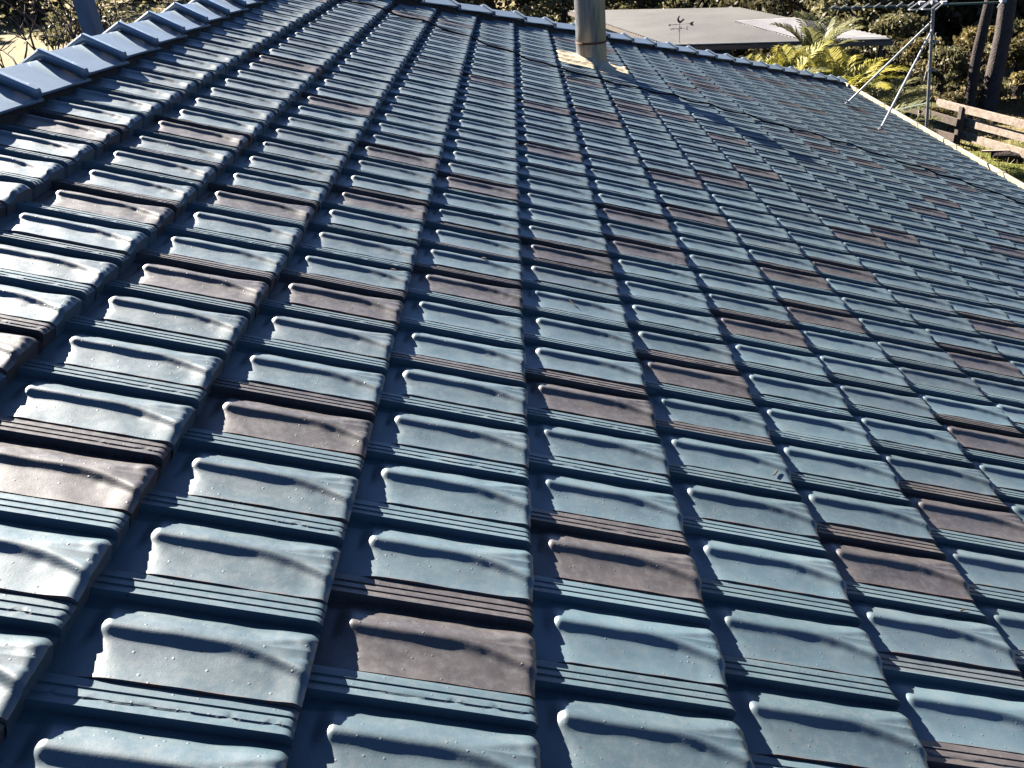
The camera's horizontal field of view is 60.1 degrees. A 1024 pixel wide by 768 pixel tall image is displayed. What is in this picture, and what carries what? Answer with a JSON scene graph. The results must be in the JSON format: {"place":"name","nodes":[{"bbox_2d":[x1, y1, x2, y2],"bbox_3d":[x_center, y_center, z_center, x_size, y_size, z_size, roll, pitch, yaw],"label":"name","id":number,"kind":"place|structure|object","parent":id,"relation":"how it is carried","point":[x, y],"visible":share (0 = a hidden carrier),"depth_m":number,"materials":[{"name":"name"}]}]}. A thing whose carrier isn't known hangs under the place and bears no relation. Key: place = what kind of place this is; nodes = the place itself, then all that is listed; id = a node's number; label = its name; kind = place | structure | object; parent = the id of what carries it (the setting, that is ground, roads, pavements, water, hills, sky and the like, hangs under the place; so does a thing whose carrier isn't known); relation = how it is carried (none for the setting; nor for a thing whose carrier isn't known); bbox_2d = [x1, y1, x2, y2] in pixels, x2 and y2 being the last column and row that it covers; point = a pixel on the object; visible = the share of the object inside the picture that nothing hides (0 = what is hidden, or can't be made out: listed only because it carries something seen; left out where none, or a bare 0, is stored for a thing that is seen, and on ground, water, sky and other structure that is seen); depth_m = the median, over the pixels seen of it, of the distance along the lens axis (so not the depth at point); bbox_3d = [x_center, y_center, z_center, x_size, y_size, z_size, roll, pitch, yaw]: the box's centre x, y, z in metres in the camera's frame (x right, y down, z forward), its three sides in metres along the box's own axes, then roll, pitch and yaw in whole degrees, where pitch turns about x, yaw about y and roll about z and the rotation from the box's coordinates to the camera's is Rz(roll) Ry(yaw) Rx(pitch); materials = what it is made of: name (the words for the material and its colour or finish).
{"place":"outdoors","nodes":[
{"label":"outdoors","id":0,"kind":"place"},
{"bbox_2d":[0,0,1023,182],"bbox_3d":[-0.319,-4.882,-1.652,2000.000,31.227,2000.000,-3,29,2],"label":"ground","id":1,"kind":"structure","parent":0,"point":[17,53],"depth_m":43.20,"materials":[{"name":"green plant"}]},
{"bbox_2d":[0,0,26,25],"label":"tree","id":2,"kind":"object","parent":1,"relation":"on","point":[3,10],"visible":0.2,"depth_m":55.26,"materials":[{"name":"green plant"}]},
{"bbox_2d":[0,0,36,67],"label":"bare tree","id":3,"kind":"object","parent":1,"relation":"on","point":[19,27],"visible":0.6,"depth_m":19.41,"materials":[{"name":"brown plant"}]},
{"bbox_2d":[0,0,64,26],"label":"tree","id":4,"kind":"object","parent":1,"relation":"on","point":[17,15],"visible":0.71,"depth_m":54.52,"materials":[{"name":"green plant"}]},
{"bbox_2d":[0,8,71,64],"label":"bare tree","id":5,"kind":"object","parent":1,"relation":"on","point":[46,37],"visible":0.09,"depth_m":12.57,"materials":[{"name":"plant"}]},
{"bbox_2d":[34,0,67,23],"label":"tree","id":6,"kind":"object","parent":1,"relation":"on","point":[41,6],"visible":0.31,"depth_m":55.03,"materials":[{"name":"green plant"}]},
{"bbox_2d":[1,0,118,50],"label":"bare tree","id":7,"kind":"object","parent":1,"relation":"on","point":[57,14],"visible":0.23,"depth_m":14.01,"materials":[{"name":"brown plant"}]},
{"bbox_2d":[38,8,120,47],"bbox_3d":[-15.740,-12.053,32.550,4.060,3.331,3.330,0,29,7],"label":"shrub","id":8,"kind":"object","parent":1,"relation":"on","point":[42,39],"visible":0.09,"depth_m":31.69,"materials":[{"name":"green plant"}]},
{"bbox_2d":[72,0,103,35],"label":"column","id":9,"kind":"structure","parent":1,"relation":"on","point":[88,16],"depth_m":12.28,"materials":[{"name":"blue metal"}]},
{"bbox_2d":[13,0,188,43],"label":"bare tree","id":10,"kind":"object","parent":1,"relation":"on","point":[75,17],"visible":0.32,"depth_m":17.22,"materials":[{"name":"brown plant"}]},
{"bbox_2d":[95,0,130,26],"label":"bare tree","id":11,"kind":"object","parent":1,"relation":"on","point":[109,14],"visible":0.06,"depth_m":16.30,"materials":[{"name":"brown plant"}]},
{"bbox_2d":[134,0,159,2],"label":"tree","id":12,"kind":"object","parent":1,"relation":"on","point":[135,1],"visible":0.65,"depth_m":64.19,"materials":[{"name":"green plant"}]},
{"bbox_2d":[455,0,541,14],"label":"tree","id":13,"kind":"object","parent":1,"relation":"on","point":[492,4],"visible":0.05,"depth_m":33.80,"materials":[{"name":"green plant"}]},
{"bbox_2d":[0,0,1023,767],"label":"house","id":14,"kind":"structure","parent":1,"relation":"on","point":[296,470],"depth_m":2.12,"materials":[{"name":"tile"}]},
{"bbox_2d":[345,0,1023,203],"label":"cable","id":15,"kind":"object","parent":14,"relation":"attached to","point":[674,95],"visible":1,"depth_m":7.12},
{"bbox_2d":[829,0,1006,129],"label":"tv antenna","id":16,"kind":"object","parent":14,"relation":"attached to","point":[933,4],"visible":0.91,"depth_m":10.55,"materials":[{"name":"metal"}]},
{"bbox_2d":[478,0,573,23],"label":"tree","id":17,"kind":"object","parent":1,"relation":"on","point":[528,2],"visible":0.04,"depth_m":36.18,"materials":[{"name":"green plant"}]},
{"bbox_2d":[519,0,634,22],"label":"tree","id":18,"kind":"object","parent":1,"relation":"on","point":[564,5],"visible":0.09,"depth_m":32.95,"materials":[{"name":"green plant"}]},
{"bbox_2d":[553,5,649,23],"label":"tree","id":19,"kind":"object","parent":1,"relation":"on","point":[569,19],"visible":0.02,"depth_m":41.08,"materials":[{"name":"green plant"}]},
{"bbox_2d":[605,0,657,9],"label":"tree","id":20,"kind":"object","parent":1,"relation":"on","point":[611,7],"visible":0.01,"depth_m":40.52,"materials":[{"name":"green plant"}]},
{"bbox_2d":[612,0,700,9],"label":"tree","id":21,"kind":"object","parent":1,"relation":"on","point":[672,4],"visible":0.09,"depth_m":37.84,"materials":[{"name":"green plant"}]},
{"bbox_2d":[648,0,753,56],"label":"tree","id":22,"kind":"object","parent":1,"relation":"on","point":[704,5],"visible":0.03,"depth_m":38.43,"materials":[{"name":"green plant"}]},
{"bbox_2d":[568,7,893,92],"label":"shed","id":23,"kind":"structure","parent":1,"relation":"on","point":[721,30],"depth_m":24.45,"materials":[{"name":"white metal"}]},
{"bbox_2d":[669,16,693,42],"bbox_3d":[4.292,-9.006,22.530,0.599,0.701,0.329,-16,31,-21],"label":"weather vane","id":24,"kind":"object","parent":23,"relation":"on","point":[681,21],"visible":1,"depth_m":22.45,"materials":[{"name":"metal"}]},
{"bbox_2d":[693,0,795,60],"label":"tree","id":25,"kind":"object","parent":1,"relation":"on","point":[747,5],"visible":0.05,"depth_m":34.01,"materials":[{"name":"green plant"}]},
{"bbox_2d":[695,0,797,57],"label":"tree","id":26,"kind":"object","parent":1,"relation":"on","point":[738,52],"depth_m":37.64,"materials":[{"name":"green plant"}]},
{"bbox_2d":[747,52,813,67],"bbox_3d":[5.115,-5.648,18.405,2.150,2.128,2.363,-3,29,2],"label":"palm","id":27,"kind":"object","parent":1,"relation":"on","point":[755,56],"visible":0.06,"depth_m":18.72,"materials":[{"name":"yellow plant"}]},
{"bbox_2d":[754,0,809,56],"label":"tree","id":28,"kind":"object","parent":1,"relation":"on","point":[773,11],"visible":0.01,"depth_m":34.93,"materials":[{"name":"green plant"}]},
{"bbox_2d":[751,39,834,72],"bbox_3d":[5.599,-5.508,17.731,1.976,2.518,1.977,22,38,38],"label":"palm","id":29,"kind":"object","parent":1,"relation":"on","point":[798,61],"visible":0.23,"depth_m":17.72,"materials":[{"name":"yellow plant"}]},
{"bbox_2d":[768,10,863,69],"bbox_3d":[6.376,-6.332,18.831,1.842,2.849,2.022,-3,29,2],"label":"palm","id":30,"kind":"object","parent":1,"relation":"on","point":[813,34],"visible":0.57,"depth_m":18.46,"materials":[{"name":"green plant"}]},
{"bbox_2d":[807,67,827,72],"bbox_3d":[4.915,-4.960,17.124,2.166,2.213,2.420,-3,29,2],"label":"palm","id":31,"kind":"object","parent":1,"relation":"on","point":[816,69],"visible":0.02,"depth_m":16.38,"materials":[{"name":"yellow plant"}]},
{"bbox_2d":[748,0,902,82],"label":"tree","id":32,"kind":"object","parent":1,"relation":"on","point":[782,6],"visible":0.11,"depth_m":29.12,"materials":[{"name":"green plant"}]},
{"bbox_2d":[792,46,909,91],"bbox_3d":[6.315,-5.209,17.301,2.424,2.415,2.360,-3,29,2],"label":"palm","id":33,"kind":"object","parent":1,"relation":"on","point":[840,65],"visible":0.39,"depth_m":17.11,"materials":[{"name":"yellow plant"}]},
{"bbox_2d":[777,0,949,83],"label":"tree","id":34,"kind":"object","parent":1,"relation":"on","point":[868,15],"visible":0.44,"depth_m":26.36,"materials":[{"name":"green plant"}]},
{"bbox_2d":[837,11,936,91],"bbox_3d":[10.028,-8.621,23.875,2.580,2.633,2.896,-9,29,-8],"label":"shrub","id":35,"kind":"object","parent":1,"relation":"on","point":[895,27],"visible":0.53,"depth_m":23.32,"materials":[{"name":"green plant"}]},
{"bbox_2d":[862,75,941,108],"bbox_3d":[7.341,-5.212,17.839,2.379,1.853,2.347,-3,29,2],"label":"palm","id":36,"kind":"object","parent":1,"relation":"on","point":[888,96],"visible":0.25,"depth_m":17.57,"materials":[{"name":"green plant"}]},
{"bbox_2d":[816,0,988,66],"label":"tree","id":37,"kind":"object","parent":1,"relation":"on","point":[959,12],"visible":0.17,"depth_m":26.85,"materials":[{"name":"green plant"}]},
{"bbox_2d":[888,99,943,132],"bbox_3d":[6.527,-4.200,15.982,2.297,1.881,2.716,-3,29,2],"label":"palm","id":38,"kind":"object","parent":1,"relation":"on","point":[913,103],"visible":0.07,"depth_m":15.36,"materials":[{"name":"green plant"}]},
{"bbox_2d":[873,36,964,93],"bbox_3d":[10.491,-8.012,23.048,1.866,2.019,1.862,-26,36,-33],"label":"shrub","id":39,"kind":"object","parent":1,"relation":"on","point":[912,49],"visible":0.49,"depth_m":22.55,"materials":[{"name":"green plant"}]},
{"bbox_2d":[906,33,937,121],"bbox_3d":[8.464,-5.919,18.271,0.694,2.503,0.399,-10,30,-11],"label":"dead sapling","id":40,"kind":"object","parent":1,"relation":"on","point":[923,81],"visible":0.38,"depth_m":18.03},
{"bbox_2d":[881,0,997,56],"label":"tree","id":41,"kind":"object","parent":1,"relation":"on","point":[941,21],"visible":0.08,"depth_m":27.13,"materials":[{"name":"green plant"}]},
{"bbox_2d":[904,44,984,111],"bbox_3d":[10.645,-7.472,22.055,1.931,1.935,1.720,-1,29,6],"label":"shrub","id":42,"kind":"object","parent":1,"relation":"on","point":[950,55],"visible":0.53,"depth_m":21.48,"materials":[{"name":"green plant"}]},
{"bbox_2d":[925,92,971,131],"bbox_3d":[10.235,-6.249,20.583,1.045,1.085,1.042,21,38,37],"label":"shrub","id":43,"kind":"object","parent":1,"relation":"on","point":[957,97],"visible":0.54,"depth_m":20.33,"materials":[{"name":"green plant"}]},
{"bbox_2d":[875,86,1023,157],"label":"rail fence","id":44,"kind":"object","parent":1,"relation":"on","point":[960,121],"visible":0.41,"depth_m":18.62,"materials":[{"name":"brown wood"}]},
{"bbox_2d":[937,24,1014,85],"bbox_3d":[12.269,-8.509,23.658,1.986,2.102,1.991,4,30,15],"label":"shrub","id":45,"kind":"object","parent":1,"relation":"on","point":[968,33],"visible":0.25,"depth_m":23.23,"materials":[{"name":"green plant"}]},
{"bbox_2d":[963,0,995,118],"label":"gum tree","id":46,"kind":"object","parent":1,"relation":"on","point":[977,55],"visible":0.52,"depth_m":20.70,"materials":[{"name":"brown plant"}]},
{"bbox_2d":[955,0,1023,36],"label":"tree","id":47,"kind":"object","parent":1,"relation":"on","point":[995,11],"visible":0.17,"depth_m":25.75,"materials":[{"name":"green plant"}]},
{"bbox_2d":[964,0,1023,45],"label":"tree","id":48,"kind":"object","parent":1,"relation":"on","point":[1020,14],"visible":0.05,"depth_m":26.16,"materials":[{"name":"green plant"}]},
{"bbox_2d":[977,0,1016,112],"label":"gum tree","id":49,"kind":"object","parent":1,"relation":"on","point":[992,81],"visible":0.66,"depth_m":21.17,"materials":[{"name":"grey plant"}]},
{"bbox_2d":[982,149,1022,161],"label":"log","id":50,"kind":"object","parent":1,"relation":"on","point":[1005,154],"visible":0.99,"depth_m":17.89,"materials":[{"name":"brown wood"}]},
{"bbox_2d":[984,19,1023,100],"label":"shrub","id":51,"kind":"object","parent":1,"relation":"on","point":[1018,26],"visible":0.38,"depth_m":22.29,"materials":[{"name":"green plant"}]},
{"bbox_2d":[1007,33,1023,105],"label":"shrub","id":52,"kind":"object","parent":1,"relation":"on","point":[1018,77],"visible":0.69,"depth_m":21.74,"materials":[{"name":"green plant"}]},
{"bbox_2d":[1008,32,1023,95],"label":"gum tree","id":53,"kind":"object","parent":1,"relation":"on","point":[1015,87],"visible":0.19,"depth_m":23.20,"materials":[{"name":"green plant"}]},
{"bbox_2d":[1012,0,1023,38],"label":"tree","id":54,"kind":"object","parent":1,"relation":"on","point":[1021,4],"visible":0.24,"depth_m":25.00,"materials":[{"name":"green plant"}]},
{"bbox_2d":[877,71,1023,179],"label":"grass","id":55,"kind":"structure","parent":0,"point":[998,137],"depth_m":19.70,"materials":[{"name":"green grass"}]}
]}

